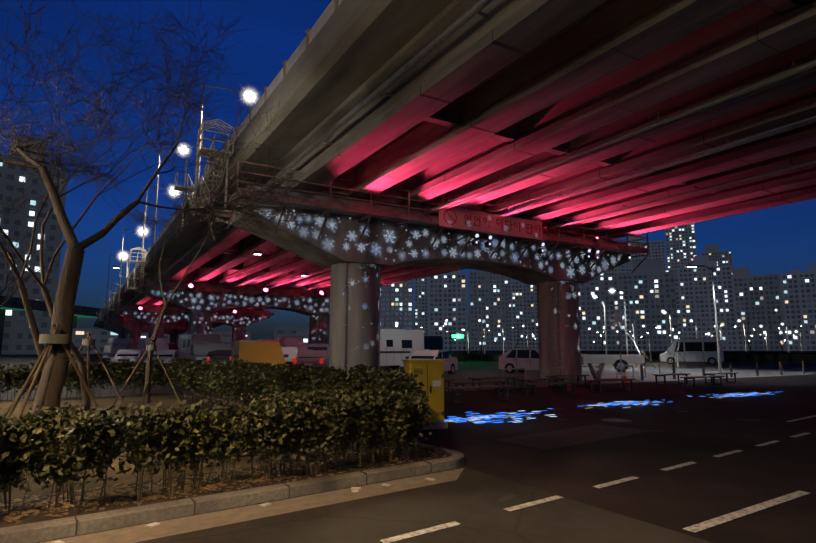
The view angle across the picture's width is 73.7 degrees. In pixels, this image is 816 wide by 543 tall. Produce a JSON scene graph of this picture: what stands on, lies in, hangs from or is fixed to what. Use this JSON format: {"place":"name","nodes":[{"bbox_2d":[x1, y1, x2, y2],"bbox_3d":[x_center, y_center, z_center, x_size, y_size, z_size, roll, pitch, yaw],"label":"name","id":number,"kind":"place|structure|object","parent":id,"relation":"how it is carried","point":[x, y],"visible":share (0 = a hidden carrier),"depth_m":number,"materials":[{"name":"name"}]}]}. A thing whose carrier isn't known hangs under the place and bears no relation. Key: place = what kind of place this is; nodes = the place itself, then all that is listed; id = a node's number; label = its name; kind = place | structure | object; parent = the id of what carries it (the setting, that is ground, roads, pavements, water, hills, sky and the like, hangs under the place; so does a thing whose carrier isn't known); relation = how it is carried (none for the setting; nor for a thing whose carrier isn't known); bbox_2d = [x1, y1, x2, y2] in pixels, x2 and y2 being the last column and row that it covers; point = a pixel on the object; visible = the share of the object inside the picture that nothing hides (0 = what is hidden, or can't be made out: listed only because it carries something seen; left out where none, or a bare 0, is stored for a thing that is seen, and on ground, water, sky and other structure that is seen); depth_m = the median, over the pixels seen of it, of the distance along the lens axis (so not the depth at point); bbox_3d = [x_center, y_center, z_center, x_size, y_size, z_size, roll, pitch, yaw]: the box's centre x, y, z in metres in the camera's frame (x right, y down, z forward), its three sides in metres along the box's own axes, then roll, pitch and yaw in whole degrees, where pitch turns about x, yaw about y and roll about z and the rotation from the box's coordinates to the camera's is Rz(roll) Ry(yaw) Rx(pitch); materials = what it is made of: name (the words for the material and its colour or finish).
{"place":"outdoors","nodes":[
{"label":"outdoors","id":0,"kind":"place"},
{"bbox_2d":[0,397,357,500],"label":"dry grass","id":1,"kind":"structure","parent":0,"point":[125,478],"depth_m":6.92,"materials":[{"name":"plant"}]},
{"bbox_2d":[0,393,451,527],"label":"bed soil","id":2,"kind":"structure","parent":0,"point":[39,517],"depth_m":6.19,"materials":[{"name":"soil"}]},
{"bbox_2d":[0,171,44,244],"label":"tree","id":3,"kind":"object","parent":2,"relation":"on","point":[15,203],"visible":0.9,"depth_m":16.87,"materials":[{"name":"brown plant"}]},
{"bbox_2d":[0,358,181,401],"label":"hedge","id":4,"kind":"object","parent":2,"relation":"on","point":[16,375],"visible":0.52,"depth_m":16.65,"materials":[{"name":"green plant"}]},
{"bbox_2d":[0,0,223,416],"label":"tree","id":5,"kind":"object","parent":2,"relation":"on","point":[27,307],"visible":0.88,"depth_m":9.64,"materials":[{"name":"brown plant"}]},
{"bbox_2d":[0,0,278,412],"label":"tree","id":6,"kind":"object","parent":2,"relation":"on","point":[88,341],"visible":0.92,"depth_m":10.70,"materials":[{"name":"brown plant"}]},
{"bbox_2d":[0,0,314,423],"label":"tree","id":7,"kind":"object","parent":2,"relation":"on","point":[57,341],"visible":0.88,"depth_m":11.46,"materials":[{"name":"brown plant"}]},
{"bbox_2d":[113,54,296,403],"bbox_3d":[-6.280,-1.103,17.990,5.540,10.282,8.283,4,-9,-27],"label":"tree","id":8,"kind":"object","parent":2,"relation":"on","point":[151,347],"visible":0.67,"depth_m":16.25,"materials":[{"name":"brown plant"}]},
{"bbox_2d":[0,384,434,514],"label":"hedge","id":9,"kind":"object","parent":2,"relation":"on","point":[66,445],"visible":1,"depth_m":5.87,"materials":[{"name":"green plant"}]},
{"bbox_2d":[0,446,445,523],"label":"leaf litter","id":10,"kind":"object","parent":2,"relation":"on","point":[294,473],"visible":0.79,"depth_m":5.96,"materials":[{"name":"plant"}]},
{"bbox_2d":[165,357,429,449],"bbox_3d":[-3.761,2.767,13.168,1.535,1.280,13.027,6,-10,-36],"label":"hedge","id":11,"kind":"object","parent":2,"relation":"on","point":[235,379],"visible":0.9,"depth_m":11.58,"materials":[{"name":"green plant"}]},
{"bbox_2d":[143,280,329,343],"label":"pier","id":12,"kind":"structure","parent":0,"point":[203,323],"depth_m":49.85,"materials":[{"name":"concrete"}]},
{"bbox_2d":[119,247,145,292],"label":"stair tower","id":13,"kind":"structure","parent":12,"relation":"on","point":[141,262],"depth_m":49.24,"materials":[{"name":"beige metal"}]},
{"bbox_2d":[137,273,329,306],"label":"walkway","id":14,"kind":"structure","parent":12,"relation":"attached to","point":[202,289],"depth_m":48.76,"materials":[{"name":"red metal"}]},
{"bbox_2d":[186,284,324,296],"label":"lamps","id":15,"kind":"object","parent":14,"relation":"attached to","point":[263,290],"visible":1,"depth_m":50.02,"materials":[{"name":"glass"}]},
{"bbox_2d":[153,290,329,339],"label":"snowflake projection","id":16,"kind":"object","parent":12,"relation":"attached to","point":[254,305],"visible":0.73,"depth_m":50.66},
{"bbox_2d":[231,340,288,365],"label":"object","id":17,"kind":"object","parent":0,"point":[261,351],"visible":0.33,"depth_m":24.12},
{"bbox_2d":[35,466,711,542],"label":"asphalt path","id":18,"kind":"structure","parent":0,"point":[470,503],"depth_m":5.09,"materials":[{"name":"asphalt"}]},
{"bbox_2d":[41,468,463,542],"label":"gutter","id":19,"kind":"object","parent":18,"relation":"on","point":[134,534],"visible":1,"depth_m":5.40,"materials":[{"name":"concrete"}]},
{"bbox_2d":[0,354,815,401],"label":"parking asphalt","id":20,"kind":"structure","parent":0,"point":[465,371],"depth_m":34.89,"materials":[{"name":"asphalt"}]},
{"bbox_2d":[0,193,96,307],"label":"tree","id":21,"kind":"object","parent":20,"relation":"on","point":[2,302],"visible":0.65,"depth_m":27.54,"materials":[{"name":"brown plant"}]},
{"bbox_2d":[0,295,103,354],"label":"viaduct","id":22,"kind":"object","parent":20,"relation":"on","point":[13,303],"visible":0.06,"depth_m":139.14,"materials":[{"name":"concrete"}]},
{"bbox_2d":[71,328,117,353],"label":"building","id":23,"kind":"structure","parent":20,"relation":"on","point":[100,336],"depth_m":152.19,"materials":[{"name":"concrete"}]},
{"bbox_2d":[101,338,132,360],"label":"box truck","id":24,"kind":"object","parent":20,"relation":"on","point":[112,346],"visible":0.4,"depth_m":54.10,"materials":[{"name":"grey paint"}]},
{"bbox_2d":[111,349,147,365],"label":"silver car","id":25,"kind":"object","parent":20,"relation":"on","point":[135,355],"visible":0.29,"depth_m":41.88,"materials":[{"name":"grey paint"}]},
{"bbox_2d":[101,324,187,345],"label":"pier","id":26,"kind":"structure","parent":20,"relation":"on","point":[124,333],"depth_m":131.74,"materials":[{"name":"concrete"}]},
{"bbox_2d":[117,333,180,347],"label":"building","id":27,"kind":"structure","parent":20,"relation":"on","point":[145,335],"depth_m":136.73,"materials":[{"name":"concrete"}]},
{"bbox_2d":[137,338,168,353],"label":"box truck","id":28,"kind":"object","parent":20,"relation":"on","point":[161,344],"visible":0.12,"depth_m":52.87,"materials":[{"name":"white paint"}]},
{"bbox_2d":[144,350,178,364],"bbox_3d":[-18.013,6.519,40.138,2.180,1.495,4.413,2,-8,-14],"label":"white car","id":29,"kind":"object","parent":20,"relation":"on","point":[165,356],"visible":0.27,"depth_m":39.34,"materials":[{"name":"white paint"}]},
{"bbox_2d":[107,317,222,348],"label":"pier","id":30,"kind":"structure","parent":20,"relation":"on","point":[135,328],"depth_m":102.59,"materials":[{"name":"concrete"}]},
{"bbox_2d":[104,314,216,327],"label":"walkway","id":31,"kind":"structure","parent":30,"relation":"attached to","point":[127,320],"depth_m":100.40,"materials":[{"name":"red metal"}]},
{"bbox_2d":[119,305,270,348],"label":"pier","id":32,"kind":"structure","parent":20,"relation":"on","point":[239,326],"depth_m":77.28,"materials":[{"name":"concrete"}]},
{"bbox_2d":[104,283,121,312],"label":"stair tower","id":33,"kind":"structure","parent":32,"relation":"on","point":[110,307],"depth_m":76.39,"materials":[{"name":"beige metal"}]},
{"bbox_2d":[114,301,273,319],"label":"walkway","id":34,"kind":"structure","parent":32,"relation":"on","point":[168,311],"depth_m":75.87,"materials":[{"name":"red metal"}]},
{"bbox_2d":[178,334,224,360],"bbox_3d":[-14.839,5.820,39.115,2.500,2.594,5.717,5,-10,-33],"label":"truck","id":35,"kind":"object","parent":20,"relation":"on","point":[196,346],"visible":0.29,"depth_m":37.83,"materials":[{"name":"grey paint"}]},
{"bbox_2d":[205,350,231,361],"bbox_3d":[-13.133,6.285,38.471,2.180,1.495,4.312,2,-8,-14],"label":"dark car","id":36,"kind":"object","parent":20,"relation":"on","point":[218,354],"visible":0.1,"depth_m":36.80,"materials":[{"name":"grey paint"}]},
{"bbox_2d":[212,331,250,349],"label":"building","id":37,"kind":"structure","parent":20,"relation":"on","point":[226,338],"depth_m":114.27,"materials":[{"name":"concrete"}]},
{"bbox_2d":[281,347,297,365],"bbox_3d":[-8.074,5.700,35.027,2.180,1.695,4.612,3,-9,-21],"label":"vehicle","id":38,"kind":"object","parent":20,"relation":"on","point":[292,352],"visible":0.08,"depth_m":34.40,"materials":[{"name":"white paint"}]},
{"bbox_2d":[274,327,308,344],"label":"building","id":39,"kind":"structure","parent":20,"relation":"on","point":[279,332],"depth_m":132.21,"materials":[{"name":"concrete"}]},
{"bbox_2d":[279,337,305,349],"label":"box truck","id":40,"kind":"object","parent":20,"relation":"on","point":[298,343],"visible":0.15,"depth_m":53.16,"materials":[{"name":"white paint"}]},
{"bbox_2d":[292,350,328,371],"bbox_3d":[-5.553,5.424,32.275,2.180,1.475,4.412,0,-8,0],"label":"red car","id":41,"kind":"object","parent":20,"relation":"on","point":[319,358],"visible":0.48,"depth_m":31.00,"materials":[{"name":"red paint"}]},
{"bbox_2d":[307,344,328,349],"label":"vehicle","id":42,"kind":"object","parent":20,"relation":"on","point":[317,346],"visible":0.12,"depth_m":47.78,"materials":[{"name":"glass"}]},
{"bbox_2d":[380,329,423,369],"bbox_3d":[-1.693,5.670,39.311,6.016,2.944,2.500,7,-11,-40],"label":"white camper","id":43,"kind":"object","parent":20,"relation":"on","point":[397,346],"visible":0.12,"depth_m":38.90,"materials":[{"name":"white paint"}]},
{"bbox_2d":[400,350,457,373],"bbox_3d":[1.344,5.534,33.131,2.180,1.495,4.512,-4,-9,28],"label":"white car","id":44,"kind":"object","parent":20,"relation":"on","point":[450,365],"visible":0.4,"depth_m":32.81,"materials":[{"name":"white paint"}]},
{"bbox_2d":[231,185,628,381],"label":"pier","id":45,"kind":"structure","parent":20,"relation":"on","point":[334,259],"depth_m":21.92,"materials":[{"name":"concrete"}]},
{"bbox_2d":[174,119,234,226],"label":"stair tower","id":46,"kind":"structure","parent":45,"relation":"on","point":[213,181],"depth_m":22.04,"materials":[{"name":"beige metal"}]},
{"bbox_2d":[227,160,648,272],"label":"walkway","id":47,"kind":"structure","parent":45,"relation":"attached to","point":[330,206],"depth_m":21.11,"materials":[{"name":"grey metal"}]},
{"bbox_2d":[439,204,555,239],"bbox_3d":[4.037,-2.041,23.528,6.545,0.905,0.104,5,-9,-31],"label":"sign board","id":48,"kind":"object","parent":47,"relation":"attached to","point":[460,218],"visible":0.98,"depth_m":23.20,"materials":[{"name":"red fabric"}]},
{"bbox_2d":[455,231,599,260],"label":"floodlights","id":49,"kind":"object","parent":47,"relation":"attached to","point":[476,237],"visible":1,"depth_m":24.15,"materials":[{"name":"black metal"}]},
{"bbox_2d":[260,210,621,351],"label":"snowflake light projections","id":50,"kind":"object","parent":45,"relation":"attached to","point":[390,236],"visible":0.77,"depth_m":22.30,"materials":[{"name":"white"}]},
{"bbox_2d":[94,0,815,327],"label":"bridge deck","id":51,"kind":"structure","parent":45,"relation":"on","point":[428,100],"depth_m":15.08,"materials":[{"name":"concrete"}]},
{"bbox_2d":[151,144,187,249],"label":"street lamp","id":52,"kind":"object","parent":51,"relation":"on","point":[154,227],"visible":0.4,"depth_m":46.49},
{"bbox_2d":[95,0,342,321],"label":"parapet","id":53,"kind":"structure","parent":51,"relation":"on","point":[321,21],"depth_m":17.40,"materials":[{"name":"concrete"}]},
{"bbox_2d":[140,188,178,260],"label":"bridge lamp","id":54,"kind":"object","parent":53,"relation":"attached to","point":[145,218],"visible":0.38,"depth_m":54.42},
{"bbox_2d":[196,83,256,190],"bbox_3d":[-10.194,-7.228,30.542,3.112,6.470,0.300,5,-9,-31],"label":"bridge lamp","id":55,"kind":"object","parent":53,"relation":"attached to","point":[247,94],"visible":0.48,"depth_m":30.08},
{"bbox_2d":[209,185,231,239],"bbox_3d":[1.599,-1.403,26.430,21.410,2.096,1.160,5,-9,-31],"label":"ladder","id":56,"kind":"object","parent":51,"relation":"attached to","point":[227,216],"visible":0.1,"depth_m":21.12,"materials":[{"name":"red metal"}]},
{"bbox_2d":[178,58,815,374],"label":"deck services","id":57,"kind":"object","parent":51,"relation":"attached to","point":[805,67],"visible":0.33,"depth_m":16.73,"materials":[{"name":"grey"}]},
{"bbox_2d":[378,266,583,380],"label":"drainpipes","id":58,"kind":"object","parent":45,"relation":"attached to","point":[581,361],"depth_m":21.79,"materials":[{"name":"grey"}]},
{"bbox_2d":[424,336,442,349],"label":"dark bus","id":59,"kind":"object","parent":20,"relation":"on","point":[433,342],"visible":0.04,"depth_m":58.27,"materials":[{"name":"grey paint"}]},
{"bbox_2d":[450,334,464,362],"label":"illuminated sign","id":60,"kind":"object","parent":20,"relation":"on","point":[457,336],"visible":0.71,"depth_m":61.12,"materials":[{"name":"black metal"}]},
{"bbox_2d":[468,376,518,389],"bbox_3d":[3.484,4.507,22.024,2.300,0.450,0.500,5,-9,-31],"label":"bench","id":61,"kind":"object","parent":20,"relation":"on","point":[507,377],"visible":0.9,"depth_m":21.83,"materials":[{"name":"brown wood"}]},
{"bbox_2d":[498,348,538,372],"bbox_3d":[8.179,5.732,34.895,4.463,1.595,2.180,-6,-10,38],"label":"van","id":62,"kind":"object","parent":20,"relation":"on","point":[526,358],"visible":0.48,"depth_m":34.66,"materials":[{"name":"grey paint"}]},
{"bbox_2d":[545,374,589,386],"bbox_3d":[6.942,4.733,23.633,2.300,0.450,0.500,5,-9,-32],"label":"bench","id":63,"kind":"object","parent":20,"relation":"on","point":[557,376],"visible":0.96,"depth_m":23.40,"materials":[{"name":"brown wood"}]},
{"bbox_2d":[502,364,660,382],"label":"barrier hoops","id":64,"kind":"object","parent":20,"relation":"on","point":[580,369],"visible":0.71,"depth_m":26.96,"materials":[{"name":"grey metal"}]},
{"bbox_2d":[581,354,644,371],"bbox_3d":[12.986,5.869,38.356,6.716,2.284,2.500,-3,-8,19],"label":"trailer","id":65,"kind":"object","parent":20,"relation":"on","point":[614,360],"visible":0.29,"depth_m":36.84,"materials":[{"name":"white paint"}]},
{"bbox_2d":[668,293,710,367],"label":"tree","id":66,"kind":"object","parent":20,"relation":"on","point":[677,363],"visible":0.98,"depth_m":46.03,"materials":[{"name":"brown wood"}]},
{"bbox_2d":[582,368,815,382],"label":"paved strip","id":67,"kind":"object","parent":20,"relation":"on","point":[752,373],"visible":0.75,"depth_m":32.27,"materials":[{"name":"concrete"}]},
{"bbox_2d":[587,363,604,378],"bbox_3d":[9.144,4.891,26.373,0.684,0.900,0.550,0,-8,-1],"label":"sculpture","id":68,"kind":"object","parent":67,"relation":"on","point":[599,373],"visible":0.81,"depth_m":26.34,"materials":[{"name":"metal"}]},
{"bbox_2d":[685,265,722,372],"bbox_3d":[19.422,3.079,35.621,2.318,7.070,0.300,3,-8,-20],"label":"pavement lamp","id":69,"kind":"object","parent":67,"relation":"on","point":[720,369],"visible":0.92,"depth_m":35.81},
{"bbox_2d":[640,361,805,379],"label":"bollards","id":70,"kind":"object","parent":67,"relation":"on","point":[730,365],"visible":0.9,"depth_m":30.70,"materials":[{"name":"grey metal"}]},
{"bbox_2d":[0,0,815,347],"label":"sky","id":71,"kind":"structure","parent":0,"point":[780,239],"materials":[{"name":"blue"}]},
{"bbox_2d":[240,348,815,402],"bbox_3d":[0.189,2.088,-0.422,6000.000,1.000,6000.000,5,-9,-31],"label":"ground","id":72,"kind":"structure","parent":0,"point":[487,351],"depth_m":252.09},
{"bbox_2d":[0,188,6,252],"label":"apartment","id":73,"kind":"structure","parent":72,"relation":"on","point":[3,193],"depth_m":132.50,"materials":[{"name":"grey"}]},
{"bbox_2d":[0,136,67,354],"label":"apartment","id":74,"kind":"structure","parent":72,"relation":"on","point":[17,337],"depth_m":142.19,"materials":[{"name":"grey"}]},
{"bbox_2d":[0,391,463,542],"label":"granite kerb","id":75,"kind":"object","parent":72,"relation":"on","point":[66,527],"visible":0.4,"depth_m":5.51,"materials":[{"name":"stone"}]},
{"bbox_2d":[380,280,412,329],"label":"apartment tower","id":76,"kind":"structure","parent":72,"relation":"on","point":[396,299],"depth_m":342.10,"materials":[{"name":"concrete"}]},
{"bbox_2d":[415,277,427,335],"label":"apartment tower","id":77,"kind":"structure","parent":72,"relation":"on","point":[421,303],"depth_m":471.09,"materials":[{"name":"concrete"}]},
{"bbox_2d":[428,270,467,350],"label":"apartment tower","id":78,"kind":"structure","parent":72,"relation":"on","point":[447,296],"depth_m":330.90,"materials":[{"name":"concrete"}]},
{"bbox_2d":[469,270,509,349],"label":"apartment tower","id":79,"kind":"structure","parent":72,"relation":"on","point":[489,292],"depth_m":365.83,"materials":[{"name":"concrete"}]},
{"bbox_2d":[508,277,538,348],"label":"apartment tower","id":80,"kind":"structure","parent":72,"relation":"on","point":[522,302],"depth_m":420.09,"materials":[{"name":"concrete"}]},
{"bbox_2d":[578,271,610,350],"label":"apartment tower","id":81,"kind":"structure","parent":72,"relation":"on","point":[590,314],"depth_m":331.42,"materials":[{"name":"concrete"}]},
{"bbox_2d":[609,264,624,274],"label":"apartment tower","id":82,"kind":"structure","parent":72,"relation":"on","point":[618,270],"depth_m":452.99,"materials":[{"name":"concrete"}]},
{"bbox_2d":[607,259,678,350],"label":"apartment tower","id":83,"kind":"structure","parent":72,"relation":"on","point":[644,284],"depth_m":318.13,"materials":[{"name":"concrete"}]},
{"bbox_2d":[624,234,665,273],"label":"apartment tower","id":84,"kind":"structure","parent":72,"relation":"on","point":[656,250],"depth_m":483.62,"materials":[{"name":"concrete"}]},
{"bbox_2d":[665,223,696,267],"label":"apartment tower","id":85,"kind":"structure","parent":72,"relation":"on","point":[681,251],"depth_m":507.21,"materials":[{"name":"concrete"}]},
{"bbox_2d":[663,255,737,350],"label":"apartment tower","id":86,"kind":"structure","parent":72,"relation":"on","point":[694,286],"depth_m":338.88,"materials":[{"name":"concrete"}]},
{"bbox_2d":[701,244,732,269],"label":"apartment tower","id":87,"kind":"structure","parent":72,"relation":"on","point":[712,252],"depth_m":526.64,"materials":[{"name":"concrete"}]},
{"bbox_2d":[732,267,786,350],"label":"apartment tower","id":88,"kind":"structure","parent":72,"relation":"on","point":[759,294],"depth_m":336.86,"materials":[{"name":"concrete"}]},
{"bbox_2d":[779,264,815,350],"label":"apartment tower","id":89,"kind":"structure","parent":72,"relation":"on","point":[798,292],"depth_m":309.71,"materials":[{"name":"concrete"}]},
{"bbox_2d":[407,374,815,542],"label":"road","id":90,"kind":"structure","parent":0,"point":[701,433],"depth_m":8.69,"materials":[{"name":"asphalt"}]},
{"bbox_2d":[51,389,764,542],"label":"pavement patches","id":91,"kind":"object","parent":90,"relation":"on","point":[565,437],"visible":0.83,"depth_m":10.05,"materials":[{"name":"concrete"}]},
{"bbox_2d":[402,359,447,429],"bbox_3d":[0.326,2.528,11.284,0.820,1.380,0.550,3,-8,-19],"label":"utility cabinet","id":92,"kind":"object","parent":90,"relation":"on","point":[430,374],"visible":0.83,"depth_m":11.12,"materials":[{"name":"metal"}]},
{"bbox_2d":[445,385,513,403],"bbox_3d":[2.218,3.750,16.636,2.300,0.450,0.500,5,-9,-31],"label":"bench","id":93,"kind":"object","parent":90,"relation":"on","point":[460,389],"visible":1,"depth_m":16.38,"materials":[{"name":"brown wood"}]},
{"bbox_2d":[450,380,509,395],"bbox_3d":[2.551,4.103,19.150,2.300,0.450,0.500,5,-9,-31],"label":"bench","id":94,"kind":"object","parent":90,"relation":"on","point":[496,382],"visible":0.9,"depth_m":19.00,"materials":[{"name":"brown wood"}]},
{"bbox_2d":[516,378,566,391],"bbox_3d":[5.186,4.357,20.960,2.300,0.450,0.500,5,-10,-33],"label":"bench","id":95,"kind":"object","parent":90,"relation":"on","point":[535,379],"visible":0.96,"depth_m":20.71,"materials":[{"name":"brown wood"}]},
{"bbox_2d":[520,381,579,397],"bbox_3d":[4.886,4.023,18.581,2.300,0.450,0.500,4,-9,-29],"label":"bench","id":96,"kind":"object","parent":90,"relation":"on","point":[547,383],"visible":1,"depth_m":18.44,"materials":[{"name":"brown wood"}]},
{"bbox_2d":[380,415,815,542],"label":"path markings","id":97,"kind":"object","parent":90,"relation":"on","point":[735,515],"visible":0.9,"depth_m":5.56,"materials":[{"name":"paint"}]},
{"bbox_2d":[586,378,635,392],"bbox_3d":[7.725,4.311,20.630,2.300,0.450,0.500,5,-9,-31],"label":"bench","id":98,"kind":"object","parent":90,"relation":"on","point":[614,379],"visible":1,"depth_m":20.43,"materials":[{"name":"brown wood"}]},
{"bbox_2d":[444,391,781,423],"bbox_3d":[6.680,3.842,15.731,17.612,0.001,2.153,5,-9,-31],"label":"blue light projection","id":99,"kind":"object","parent":90,"relation":"on","point":[486,417],"visible":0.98,"depth_m":13.54},
{"bbox_2d":[616,310,622,386],"bbox_3d":[8.837,3.208,22.636,0.400,3.200,0.075,5,-9,-31],"label":"sign post","id":100,"kind":"object","parent":90,"relation":"on","point":[619,317],"visible":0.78,"depth_m":22.71,"materials":[{"name":"grey metal"}]},
{"bbox_2d":[652,373,689,384],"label":"bench","id":101,"kind":"object","parent":90,"relation":"on","point":[677,374],"visible":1,"depth_m":24.51,"materials":[{"name":"brown wood"}]},
{"bbox_2d":[680,375,724,387],"bbox_3d":[12.314,4.600,22.685,2.300,0.450,0.500,4,-9,-29],"label":"bench","id":102,"kind":"object","parent":90,"relation":"on","point":[694,377],"visible":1,"depth_m":22.57,"materials":[{"name":"brown wood"}]},
{"bbox_2d":[702,372,737,382],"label":"bench","id":103,"kind":"object","parent":90,"relation":"on","point":[726,373],"visible":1,"depth_m":25.77,"materials":[{"name":"brown wood"}]},
{"bbox_2d":[467,359,815,366],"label":"sidewalk","id":104,"kind":"structure","parent":0,"point":[662,363],"depth_m":57.07,"materials":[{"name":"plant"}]},
{"bbox_2d":[449,353,595,361],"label":"bank shrub","id":105,"kind":"object","parent":104,"relation":"on","point":[492,357],"visible":0.23,"depth_m":68.62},
{"bbox_2d":[380,289,802,368],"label":"trees","id":106,"kind":"object","parent":104,"relation":"on","point":[617,331],"visible":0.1,"depth_m":98.93,"materials":[{"name":"plant"}]},
{"bbox_2d":[659,339,723,364],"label":"white van","id":107,"kind":"object","parent":104,"relation":"on","point":[697,350],"visible":0.92,"depth_m":53.41,"materials":[{"name":"white paint"}]},
{"bbox_2d":[581,352,815,362],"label":"wall","id":108,"kind":"structure","parent":0,"point":[767,357],"depth_m":61.25,"materials":[{"name":"grey concrete"}]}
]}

